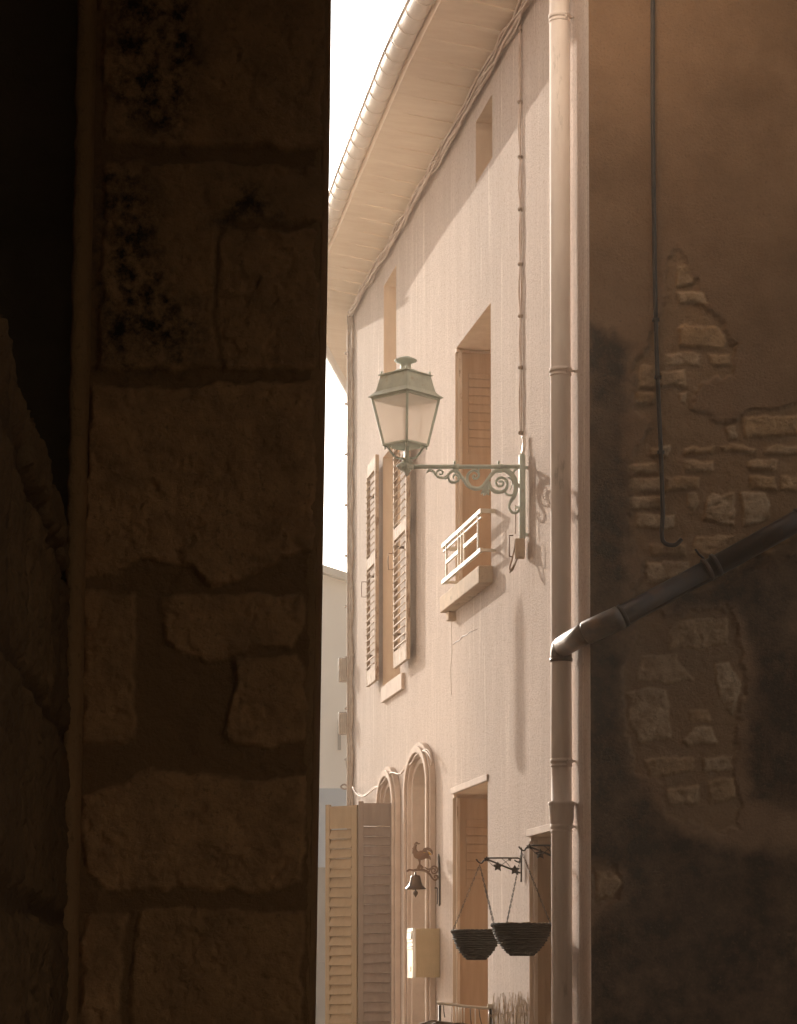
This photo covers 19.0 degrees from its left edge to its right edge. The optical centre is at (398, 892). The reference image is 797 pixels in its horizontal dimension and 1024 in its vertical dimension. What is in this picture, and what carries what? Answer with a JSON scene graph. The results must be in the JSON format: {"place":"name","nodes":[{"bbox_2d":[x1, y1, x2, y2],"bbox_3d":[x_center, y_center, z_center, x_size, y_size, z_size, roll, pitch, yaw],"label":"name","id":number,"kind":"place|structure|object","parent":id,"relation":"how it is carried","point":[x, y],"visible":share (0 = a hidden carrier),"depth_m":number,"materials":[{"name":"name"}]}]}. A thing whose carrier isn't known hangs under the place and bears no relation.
{"place":"outdoors","nodes":[
{"label":"outdoors","id":0,"kind":"place"},
{"bbox_2d":[316,565,350,1023],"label":"house","id":1,"kind":"structure","parent":0,"point":[333,755],"depth_m":38.11,"materials":[{"name":"beige paint"}]},
{"bbox_2d":[338,734,340,749],"bbox_3d":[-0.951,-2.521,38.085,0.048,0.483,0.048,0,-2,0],"label":"window","id":2,"kind":"structure","parent":1,"relation":"in","point":[339,736],"depth_m":38.06,"materials":[{"name":"beige"}]},
{"bbox_2d":[323,0,405,571],"label":"sky","id":3,"kind":"structure","parent":0,"point":[360,29],"materials":[{"name":"white"}]},
{"label":"street","id":4,"kind":"structure","parent":0,"visible":0},
{"bbox_2d":[0,314,70,1023],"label":"passage wall","id":5,"kind":"structure","parent":4,"relation":"on","point":[35,710],"depth_m":4.81,"materials":[{"name":"stone"}]},
{"bbox_2d":[0,0,76,581],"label":"passage house","id":6,"kind":"structure","parent":4,"relation":"on","point":[38,40],"depth_m":6.37,"materials":[{"name":"paint"}]},
{"bbox_2d":[62,0,330,1023],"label":"stone pillar","id":7,"kind":"structure","parent":4,"relation":"on","point":[196,458],"depth_m":6.03,"materials":[{"name":"brown stone"}]},
{"bbox_2d":[420,1020,466,1023],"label":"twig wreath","id":8,"kind":"object","parent":4,"relation":"on","point":[435,1022],"visible":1,"depth_m":16.55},
{"bbox_2d":[325,0,590,1023],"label":"rendered house","id":9,"kind":"structure","parent":4,"relation":"on","point":[451,640],"depth_m":18.13,"materials":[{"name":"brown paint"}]},
{"bbox_2d":[340,756,346,789],"bbox_3d":[-0.509,-1.141,23.112,0.116,0.510,0.018,0,-2,0],"label":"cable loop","id":10,"kind":"object","parent":9,"relation":"attached to","point":[341,787],"visible":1,"depth_m":23.10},
{"bbox_2d":[344,315,353,828],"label":"vertical cables","id":11,"kind":"object","parent":9,"relation":"attached to","point":[349,555],"visible":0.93,"depth_m":23.10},
{"bbox_2d":[338,657,346,682],"bbox_3d":[-0.546,-2.168,23.192,0.088,0.244,0.034,0,-2,-10],"label":"cable box","id":12,"kind":"object","parent":11,"relation":"attached to","point":[342,669],"visible":1,"depth_m":23.18,"materials":[{"name":"grey plastic"}]},
{"bbox_2d":[338,712,346,734],"bbox_3d":[-0.546,-1.646,23.174,0.088,0.224,0.034,0,-2,-10],"label":"cable box","id":13,"kind":"object","parent":11,"relation":"attached to","point":[342,723],"visible":1,"depth_m":23.16,"materials":[{"name":"grey plastic"}]},
{"bbox_2d":[325,767,400,1023],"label":"arched window","id":14,"kind":"structure","parent":9,"relation":"in","point":[363,963],"depth_m":20.42,"materials":[{"name":"wood"}]},
{"bbox_2d":[361,448,409,702],"bbox_3d":[0.122,-2.850,20.827,0.588,2.271,2.134,0,-2,-10],"label":"window","id":15,"kind":"structure","parent":9,"relation":"in","point":[394,655],"depth_m":21.35,"materials":[{"name":"wood"}]},
{"bbox_2d":[384,266,395,372],"bbox_3d":[0.145,-4.825,21.160,0.450,1.321,0.654,0,-2,-10],"label":"window","id":16,"kind":"structure","parent":9,"relation":"in","point":[390,286],"depth_m":21.46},
{"bbox_2d":[352,749,432,796],"bbox_3d":[-0.088,-1.009,20.729,0.023,0.166,4.111,0,-2,-10],"label":"wire garland","id":17,"kind":"object","parent":9,"relation":"attached to","point":[400,773],"visible":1,"depth_m":20.25},
{"bbox_2d":[403,742,435,1023],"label":"doorway","id":18,"kind":"structure","parent":9,"relation":"in","point":[419,780],"depth_m":19.76,"materials":[{"name":"paint"}]},
{"bbox_2d":[405,842,440,905],"bbox_3d":[0.180,-0.141,18.670,0.268,0.506,0.167,1,-2,-23],"label":"rooster bell","id":19,"kind":"object","parent":9,"relation":"attached to","point":[415,883],"visible":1,"depth_m":18.64,"materials":[{"name":"black metal"}]},
{"bbox_2d":[407,928,439,977],"bbox_3d":[0.193,0.481,18.727,0.228,0.392,0.232,0,-2,-10],"label":"letter box","id":20,"kind":"object","parent":9,"relation":"attached to","point":[423,952],"visible":1,"depth_m":18.62,"materials":[{"name":"beige metal"}]},
{"bbox_2d":[347,0,531,316],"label":"cable bundle","id":21,"kind":"object","parent":9,"relation":"attached to","point":[480,80],"visible":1,"depth_m":18.13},
{"bbox_2d":[368,356,527,538],"bbox_3d":[0.315,-2.952,15.688,1.032,1.220,0.476,-1,-2,16],"label":"wall lantern","id":22,"kind":"object","parent":9,"relation":"attached to","point":[405,399],"depth_m":15.73,"materials":[{"name":"green paint"}]},
{"bbox_2d":[440,303,494,621],"bbox_3d":[0.716,-3.137,17.539,0.561,2.087,1.545,0,-2,-10],"label":"window","id":23,"kind":"structure","parent":9,"relation":"in","point":[473,572],"depth_m":18.15,"materials":[{"name":"brown paint"}]},
{"bbox_2d":[451,774,487,1023],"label":"window","id":24,"kind":"structure","parent":9,"relation":"in","point":[470,805],"depth_m":18.15,"materials":[{"name":"brown paint"}]},
{"bbox_2d":[476,95,491,182],"bbox_3d":[0.840,-5.447,17.235,0.450,0.456,0.572,0,-2,-10],"label":"window","id":25,"kind":"structure","parent":9,"relation":"in","point":[484,122],"depth_m":17.48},
{"bbox_2d":[476,847,521,881],"bbox_3d":[0.668,-0.182,15.793,0.310,0.230,0.018,0,-2,0],"label":"basket bracket","id":26,"kind":"object","parent":9,"relation":"attached to","point":[497,865],"visible":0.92,"depth_m":15.79,"materials":[{"name":"black metal"}]},
{"bbox_2d":[451,864,497,959],"bbox_3d":[0.517,0.133,15.785,0.343,0.638,0.342,0,-2,0],"label":"hanging basket","id":27,"kind":"object","parent":26,"relation":"hanging from","point":[475,944],"visible":0.88,"depth_m":15.67,"materials":[{"name":"wicker"}]},
{"bbox_2d":[509,505,524,572],"bbox_3d":[0.784,-2.339,15.751,0.109,0.455,0.080,0,-2,0],"label":"junction box","id":28,"kind":"object","parent":9,"relation":"attached to","point":[519,549],"visible":1,"depth_m":15.71,"materials":[{"name":"plastic"}]},
{"bbox_2d":[517,4,522,434],"bbox_3d":[0.815,-4.603,15.963,0.030,3.083,0.084,0,-2,-10],"label":"lamp cable","id":29,"kind":"object","parent":9,"relation":"attached to","point":[520,263],"visible":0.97,"depth_m":15.95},
{"bbox_2d":[518,844,550,858],"bbox_3d":[0.907,-0.273,15.016,0.301,0.215,0.018,0,-2,0],"label":"basket bracket","id":30,"kind":"object","parent":9,"relation":"attached to","point":[540,853],"visible":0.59,"depth_m":15.01,"materials":[{"name":"black metal"}]},
{"bbox_2d":[490,851,550,955],"bbox_3d":[0.779,0.072,15.006,0.396,0.663,0.396,0,-2,0],"label":"hanging basket","id":31,"kind":"object","parent":30,"relation":"hanging from","point":[522,939],"visible":0.98,"depth_m":14.88,"materials":[{"name":"wicker"}]},
{"bbox_2d":[527,824,551,1023],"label":"window","id":32,"kind":"structure","parent":9,"relation":"in","point":[540,868],"depth_m":15.60,"materials":[{"name":"brown paint"}]},
{"bbox_2d":[548,0,575,1023],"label":"downpipe","id":33,"kind":"object","parent":9,"relation":"attached to","point":[561,804],"visible":1,"depth_m":14.44,"materials":[{"name":"metal"}]},
{"bbox_2d":[437,1002,491,1023],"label":"rail rack","id":34,"kind":"object","parent":4,"relation":"on","point":[489,1007],"visible":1,"depth_m":16.73,"materials":[{"name":"grey metal"}]},
{"bbox_2d":[488,991,528,1023],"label":"dry stems","id":35,"kind":"object","parent":4,"relation":"on","point":[517,1016],"visible":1,"depth_m":16.00,"materials":[{"name":"beige plant"}]},
{"bbox_2d":[589,0,796,1023],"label":"shaded gable","id":36,"kind":"structure","parent":4,"relation":"on","point":[693,699],"depth_m":14.10,"materials":[{"name":"paint"}]},
{"bbox_2d":[650,0,682,546],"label":"wall cable","id":37,"kind":"object","parent":36,"relation":"attached to","point":[658,377],"depth_m":14.11,"materials":[{"name":"black rubber"}]},
{"bbox_2d":[550,508,796,661],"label":"diagonal pipe","id":38,"kind":"object","parent":36,"relation":"attached to","point":[600,626],"visible":1,"depth_m":13.92,"materials":[{"name":"metal"}]}
]}

